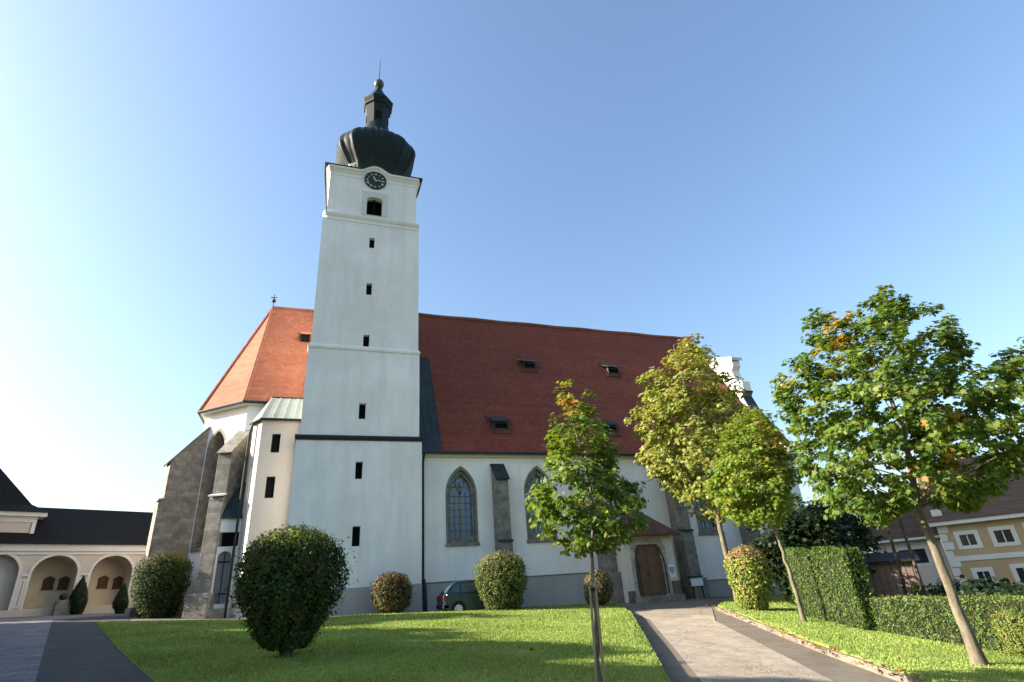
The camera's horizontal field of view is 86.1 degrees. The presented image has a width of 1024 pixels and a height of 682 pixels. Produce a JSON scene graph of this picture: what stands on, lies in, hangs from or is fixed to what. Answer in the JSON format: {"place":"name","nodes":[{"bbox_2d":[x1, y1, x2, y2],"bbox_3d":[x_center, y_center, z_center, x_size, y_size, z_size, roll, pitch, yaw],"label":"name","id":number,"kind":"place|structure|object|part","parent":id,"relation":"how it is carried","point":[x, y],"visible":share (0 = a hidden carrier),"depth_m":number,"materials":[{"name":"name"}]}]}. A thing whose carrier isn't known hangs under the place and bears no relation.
{"place":"outdoors","nodes":[
{"label":"outdoors","id":0,"kind":"place"},
{"bbox_2d":[0,613,123,681],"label":"pavement","id":1,"kind":"structure","parent":0,"point":[23,640],"depth_m":15.76,"materials":[{"name":"grey stone"}]},
{"bbox_2d":[51,593,70,615],"bbox_3d":[-24.843,14.602,30.288,0.500,1.200,0.700,-25,-32,37],"label":"stone trough","id":2,"kind":"object","parent":1,"relation":"on","point":[62,605],"visible":0.77,"depth_m":30.10,"materials":[{"name":"grey stone"}]},
{"bbox_2d":[68,575,88,614],"bbox_3d":[-24.390,14.320,30.868,0.994,2.105,1.054,5,-26,-18],"label":"cypress","id":3,"kind":"object","parent":1,"relation":"on","point":[78,598],"visible":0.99,"depth_m":30.61,"materials":[{"name":"green plant"}]},
{"bbox_2d":[112,582,128,613],"bbox_3d":[-21.529,14.188,30.182,0.843,1.687,0.825,5,-26,-18],"label":"cypress","id":4,"kind":"object","parent":1,"relation":"on","point":[120,602],"visible":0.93,"depth_m":29.97,"materials":[{"name":"green plant"}]},
{"bbox_2d":[35,615,153,681],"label":"road","id":5,"kind":"structure","parent":0,"point":[81,650],"depth_m":12.92,"materials":[{"name":"grey asphalt"}]},
{"bbox_2d":[96,602,671,681],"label":"lawn","id":6,"kind":"structure","parent":0,"point":[423,644],"depth_m":12.87,"materials":[{"name":"green plant"}]},
{"bbox_2d":[222,521,357,656],"bbox_3d":[-5.139,5.754,12.751,3.005,2.968,3.008,5,-26,-18],"label":"round bush","id":7,"kind":"object","parent":6,"relation":"on","point":[283,582],"visible":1,"depth_m":12.12,"materials":[{"name":"green plant"}]},
{"bbox_2d":[370,571,415,613],"bbox_3d":[-5.603,11.730,25.564,2.139,1.900,2.207,5,-26,-18],"label":"round bush","id":8,"kind":"object","parent":6,"relation":"on","point":[392,593],"visible":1,"depth_m":25.03,"materials":[{"name":"green plant"}]},
{"bbox_2d":[472,550,528,610],"bbox_3d":[-0.521,10.883,24.937,2.744,2.628,2.634,5,-26,-18],"label":"round bush","id":9,"kind":"object","parent":6,"relation":"on","point":[503,582],"visible":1,"depth_m":24.29,"materials":[{"name":"green plant"}]},
{"bbox_2d":[525,379,650,681],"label":"young maple","id":10,"kind":"object","parent":6,"relation":"on","point":[577,507],"visible":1,"depth_m":10.54,"materials":[{"name":"green plant"}]},
{"bbox_2d":[588,582,605,681],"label":"support stake","id":11,"kind":"object","parent":6,"relation":"on","point":[591,589],"visible":1,"depth_m":9.83,"materials":[{"name":"brown wood"}]},
{"bbox_2d":[583,568,613,604],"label":"round bush","id":12,"kind":"object","parent":6,"relation":"on","point":[604,593],"visible":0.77,"depth_m":25.41,"materials":[{"name":"green plant"}]},
{"bbox_2d":[54,596,898,681],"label":"road","id":13,"kind":"structure","parent":0,"point":[676,667],"depth_m":14.52,"materials":[{"name":"grey asphalt"}]},
{"bbox_2d":[128,549,194,618],"bbox_3d":[-17.165,11.855,26.828,2.724,3.150,2.719,5,-26,-18],"label":"round bush","id":14,"kind":"object","parent":13,"relation":"on","point":[163,579],"visible":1,"depth_m":26.16,"materials":[{"name":"green plant"}]},
{"bbox_2d":[436,580,523,610],"bbox_3d":[-1.499,12.093,25.837,3.850,1.500,1.772,5,-26,-18],"label":"parked car","id":15,"kind":"object","parent":13,"relation":"on","point":[459,595],"visible":0.47,"depth_m":24.97,"materials":[{"name":"teal paint"}]},
{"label":"rear window","id":16,"kind":"part","parent":15,"relation":"part of","materials":[{"name":"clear glass"}]},
{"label":"side window","id":17,"kind":"part","parent":15,"relation":"part of","materials":[{"name":"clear glass"}]},
{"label":"side window","id":18,"kind":"part","parent":15,"relation":"part of","materials":[{"name":"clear glass"}]},
{"bbox_2d":[716,606,926,681],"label":"kerb","id":19,"kind":"structure","parent":13,"relation":"on","point":[850,659],"depth_m":12.93,"materials":[{"name":"stone"}]},
{"bbox_2d":[0,0,1023,561],"label":"sky","id":20,"kind":"structure","parent":0,"point":[726,172],"materials":[{"name":"blue"}]},
{"bbox_2d":[634,608,834,681],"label":"path","id":21,"kind":"structure","parent":0,"point":[705,644],"depth_m":13.66,"materials":[{"name":"concrete"}]},
{"bbox_2d":[718,594,1023,681],"bbox_3d":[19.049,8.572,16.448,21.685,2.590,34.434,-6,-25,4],"label":"lawn","id":22,"kind":"structure","parent":0,"point":[887,653],"depth_m":12.87,"materials":[{"name":"green plant"}]},
{"bbox_2d":[122,605,965,681],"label":"fallen leaves","id":23,"kind":"object","parent":22,"relation":"on","point":[818,648],"visible":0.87,"depth_m":13.06,"materials":[{"name":"brown plant"}]},
{"bbox_2d":[624,333,751,602],"bbox_3d":[9.695,6.172,28.415,6.953,13.637,6.787,5,-26,-18],"label":"maple tree","id":24,"kind":"object","parent":22,"relation":"on","point":[673,469],"visible":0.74,"depth_m":28.02,"materials":[{"name":"green plant"}]},
{"bbox_2d":[723,544,773,610],"bbox_3d":[9.689,9.684,22.436,1.854,2.553,1.834,5,-26,-18],"label":"round bush","id":25,"kind":"object","parent":22,"relation":"on","point":[748,572],"visible":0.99,"depth_m":21.96,"materials":[{"name":"green plant"}]},
{"bbox_2d":[702,405,807,621],"bbox_3d":[9.023,6.094,19.955,3.666,7.589,3.731,5,-26,-18],"label":"maple tree","id":26,"kind":"object","parent":22,"relation":"on","point":[773,477],"visible":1,"depth_m":19.65,"materials":[{"name":"green plant"}]},
{"bbox_2d":[744,501,875,604],"bbox_3d":[13.494,9.704,25.159,5.583,4.718,5.262,5,-26,-18],"label":"garden tree","id":27,"kind":"object","parent":22,"relation":"on","point":[827,534],"visible":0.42,"depth_m":24.49,"materials":[{"name":"green plant"}]},
{"bbox_2d":[784,544,878,630],"bbox_3d":[10.680,8.275,18.599,0.866,2.738,4.269,-4,-25,-1],"label":"clipped hedge","id":28,"kind":"object","parent":22,"relation":"on","point":[832,586],"visible":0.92,"depth_m":17.80,"materials":[{"name":"green plant"}]},
{"bbox_2d":[792,496,887,554],"bbox_3d":[17.229,11.042,29.554,5.254,5.455,5.068,5,-26,-18],"label":"garden tree","id":29,"kind":"object","parent":22,"relation":"on","point":[859,528],"visible":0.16,"depth_m":28.66,"materials":[{"name":"green plant"}]},
{"bbox_2d":[859,551,920,596],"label":"garden shed","id":30,"kind":"structure","parent":22,"relation":"on","point":[884,580],"depth_m":23.32,"materials":[{"name":"brown wood"}]},
{"bbox_2d":[769,282,1023,665],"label":"maple tree","id":31,"kind":"object","parent":22,"relation":"on","point":[924,427],"visible":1,"depth_m":12.56,"materials":[{"name":"green plant"}]},
{"bbox_2d":[885,522,908,595],"bbox_3d":[13.117,7.695,18.571,0.293,3.672,0.130,-20,-29,30],"label":"wooden post","id":32,"kind":"object","parent":22,"relation":"on","point":[898,564],"visible":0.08,"depth_m":18.60,"materials":[{"name":"brown wood"}]},
{"bbox_2d":[898,518,926,596],"bbox_3d":[13.521,7.658,18.294,0.129,3.558,0.161,17,-32,-38],"label":"wooden post","id":33,"kind":"object","parent":22,"relation":"on","point":[913,560],"visible":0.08,"depth_m":18.41,"materials":[{"name":"brown wood"}]},
{"bbox_2d":[866,592,1023,654],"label":"clipped hedge","id":34,"kind":"object","parent":22,"relation":"on","point":[925,617],"visible":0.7,"depth_m":14.27,"materials":[{"name":"green plant"}]},
{"bbox_2d":[898,574,1000,599],"bbox_3d":[16.146,9.356,19.597,4.261,1.910,4.101,5,-26,-18],"label":"garden shrub","id":35,"kind":"object","parent":22,"relation":"on","point":[914,592],"visible":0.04,"depth_m":19.95,"materials":[{"name":"green plant"}]},
{"bbox_2d":[928,576,1020,599],"bbox_3d":[15.450,8.636,17.770,4.251,2.005,4.283,5,-26,-18],"label":"garden shrub","id":36,"kind":"object","parent":22,"relation":"on","point":[975,586],"visible":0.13,"depth_m":17.83,"materials":[{"name":"green plant"}]},
{"bbox_2d":[938,576,1023,600],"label":"garden shrub","id":37,"kind":"object","parent":22,"relation":"on","point":[1011,591],"visible":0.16,"depth_m":16.43,"materials":[{"name":"green plant"}]},
{"bbox_2d":[989,608,1023,657],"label":"clipped bush","id":38,"kind":"object","parent":22,"relation":"on","point":[1012,634],"visible":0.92,"depth_m":12.37,"materials":[{"name":"green plant"}]},
{"bbox_3d":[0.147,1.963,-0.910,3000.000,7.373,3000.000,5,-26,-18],"label":"ground","id":39,"kind":"structure","parent":0,"visible":0},
{"bbox_2d":[0,468,49,610],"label":"gatehouse","id":40,"kind":"object","parent":39,"relation":"on","point":[13,499],"visible":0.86,"depth_m":30.86,"materials":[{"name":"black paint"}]},
{"bbox_2d":[0,507,152,617],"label":"arcade","id":41,"kind":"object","parent":39,"relation":"on","point":[91,546],"visible":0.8,"depth_m":32.30,"materials":[{"name":"beige paint"}]},
{"bbox_2d":[41,576,55,589],"bbox_3d":[-26.836,14.014,31.739,0.110,0.748,0.646,-25,-32,37],"label":"memorial plaque","id":42,"kind":"object","parent":41,"relation":"attached to","point":[48,582],"visible":1,"depth_m":31.71,"materials":[{"name":"brown stone"}]},
{"bbox_2d":[56,576,69,589],"bbox_3d":[-26.340,14.227,32.222,0.110,0.748,0.646,-25,-32,37],"label":"memorial plaque","id":43,"kind":"object","parent":41,"relation":"attached to","point":[63,583],"visible":0.98,"depth_m":32.19,"materials":[{"name":"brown wood"}]},
{"bbox_2d":[96,575,109,588],"bbox_3d":[-25.016,14.741,33.542,0.110,0.748,0.646,-25,-32,37],"label":"memorial plaque","id":44,"kind":"object","parent":41,"relation":"attached to","point":[103,582],"visible":1,"depth_m":33.51,"materials":[{"name":"brown stone"}]},
{"bbox_2d":[111,576,123,588],"bbox_3d":[-24.476,15.001,34.051,0.110,0.748,0.646,-25,-32,37],"label":"memorial plaque","id":45,"kind":"object","parent":41,"relation":"attached to","point":[117,582],"visible":0.94,"depth_m":34.01,"materials":[{"name":"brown wood"}]},
{"bbox_2d":[124,59,803,618],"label":"church","id":46,"kind":"structure","parent":39,"relation":"on","point":[374,415],"depth_m":31.31,"materials":[{"name":"white paint"}]},
{"bbox_2d":[190,427,225,551],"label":"gothic window","id":47,"kind":"structure","parent":46,"relation":"in","point":[217,441],"depth_m":30.99,"materials":[{"name":"glass"}]},
{"bbox_2d":[213,552,230,603],"bbox_3d":[-14.088,11.484,26.627,0.610,2.355,0.080,5,-26,-18],"label":"annex door","id":48,"kind":"structure","parent":46,"relation":"in","point":[224,559],"depth_m":26.63,"materials":[{"name":"grey paint"}]},
{"bbox_2d":[264,477,274,497],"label":"slit window","id":49,"kind":"structure","parent":46,"relation":"in","point":[270,482],"depth_m":28.21,"materials":[{"name":"glass"}]},
{"bbox_2d":[270,434,280,452],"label":"slit window","id":50,"kind":"structure","parent":46,"relation":"in","point":[275,444],"depth_m":29.20,"materials":[{"name":"glass"}]},
{"bbox_2d":[352,527,359,545],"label":"slit window","id":51,"kind":"structure","parent":46,"relation":"in","point":[356,530],"depth_m":27.35,"materials":[{"name":"glass"}]},
{"bbox_2d":[355,463,361,478],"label":"slit window","id":52,"kind":"structure","parent":46,"relation":"in","point":[358,470],"depth_m":28.69,"materials":[{"name":"glass"}]},
{"bbox_2d":[359,405,365,418],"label":"slit window","id":53,"kind":"structure","parent":46,"relation":"in","point":[361,407],"depth_m":30.08,"materials":[{"name":"glass"}]},
{"bbox_2d":[363,336,368,346],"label":"slit window","id":54,"kind":"structure","parent":46,"relation":"in","point":[365,339],"depth_m":31.86,"materials":[{"name":"glass"}]},
{"bbox_2d":[366,285,371,294],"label":"slit window","id":55,"kind":"structure","parent":46,"relation":"in","point":[368,288],"depth_m":33.32,"materials":[{"name":"glass"}]},
{"bbox_2d":[369,240,373,247],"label":"slit window","id":56,"kind":"structure","parent":46,"relation":"in","point":[371,243],"depth_m":34.74,"materials":[{"name":"glass"}]},
{"bbox_2d":[361,190,387,217],"bbox_3d":[-9.031,-8.842,35.949,1.639,1.902,0.510,5,-26,-18],"label":"belfry window","id":57,"kind":"structure","parent":46,"relation":"in","point":[374,208],"depth_m":35.95,"materials":[{"name":"white paint"}]},
{"bbox_2d":[445,466,479,546],"bbox_3d":[-2.815,8.998,30.020,1.840,4.234,0.600,5,-26,-18],"label":"gothic window","id":58,"kind":"structure","parent":46,"relation":"in","point":[460,493],"depth_m":29.99,"materials":[{"name":"glass"}]},
{"bbox_2d":[524,465,557,542],"bbox_3d":[1.515,9.330,31.477,1.880,4.269,0.600,5,-26,-18],"label":"gothic window","id":59,"kind":"structure","parent":46,"relation":"in","point":[536,473],"depth_m":31.21,"materials":[{"name":"grey stone"}]},
{"bbox_2d":[634,544,665,596],"bbox_3d":[7.534,12.563,30.047,1.670,2.640,0.200,5,-26,-18],"label":"double door","id":60,"kind":"structure","parent":46,"relation":"in","point":[648,556],"depth_m":30.07,"materials":[{"name":"brown wood"}]},
{"bbox_2d":[668,564,675,577],"bbox_3d":[8.846,12.708,30.299,0.400,0.660,0.038,5,-26,-18],"label":"heritage sign","id":61,"kind":"object","parent":46,"relation":"attached to","point":[671,567],"visible":1,"depth_m":30.29,"materials":[{"name":"white metal"}]},
{"bbox_2d":[694,469,718,535],"bbox_3d":[12.154,10.207,35.025,1.820,4.217,0.600,5,-26,-18],"label":"gothic window","id":62,"kind":"structure","parent":46,"relation":"in","point":[704,528],"depth_m":34.49,"materials":[{"name":"grey glass"}]},
{"bbox_2d":[689,575,704,598],"bbox_3d":[10.475,14.038,30.763,0.840,1.572,0.180,5,-26,-18],"label":"notice board","id":63,"kind":"object","parent":39,"relation":"on","point":[696,580],"visible":0.94,"depth_m":30.89,"materials":[{"name":"metal"}]},
{"bbox_2d":[861,492,955,589],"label":"pale house","id":64,"kind":"structure","parent":39,"relation":"on","point":[926,565],"depth_m":36.77,"materials":[{"name":"paint"}]},
{"bbox_2d":[895,545,933,565],"bbox_3d":[26.902,14.424,36.681,1.865,1.236,0.170,-24,-31,36],"label":"window","id":65,"kind":"structure","parent":64,"relation":"in","point":[923,553],"depth_m":36.43,"materials":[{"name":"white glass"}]},
{"bbox_2d":[917,455,1023,589],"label":"yellow house","id":66,"kind":"structure","parent":39,"relation":"on","point":[986,540],"depth_m":33.55,"materials":[{"name":"paint"}]},
{"bbox_2d":[953,529,983,549],"bbox_3d":[28.342,12.342,34.045,1.222,1.065,0.190,-24,-31,36],"label":"window","id":67,"kind":"structure","parent":66,"relation":"in","point":[968,539],"depth_m":34.04,"materials":[{"name":"white glass"}]},
{"bbox_2d":[970,567,997,586],"bbox_3d":[28.554,14.273,33.084,1.060,1.124,0.190,-24,-31,36],"label":"window","id":68,"kind":"structure","parent":66,"relation":"in","point":[980,572],"depth_m":33.17,"materials":[{"name":"white glass"}]},
{"bbox_2d":[987,525,1021,546],"bbox_3d":[29.631,11.743,33.007,1.267,1.134,0.190,-24,-31,36],"label":"window","id":69,"kind":"structure","parent":66,"relation":"in","point":[1006,535],"depth_m":33.00,"materials":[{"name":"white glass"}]},
{"bbox_2d":[1009,563,1023,584],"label":"window","id":70,"kind":"structure","parent":66,"relation":"in","point":[1017,570],"depth_m":32.17,"materials":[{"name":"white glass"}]}
]}

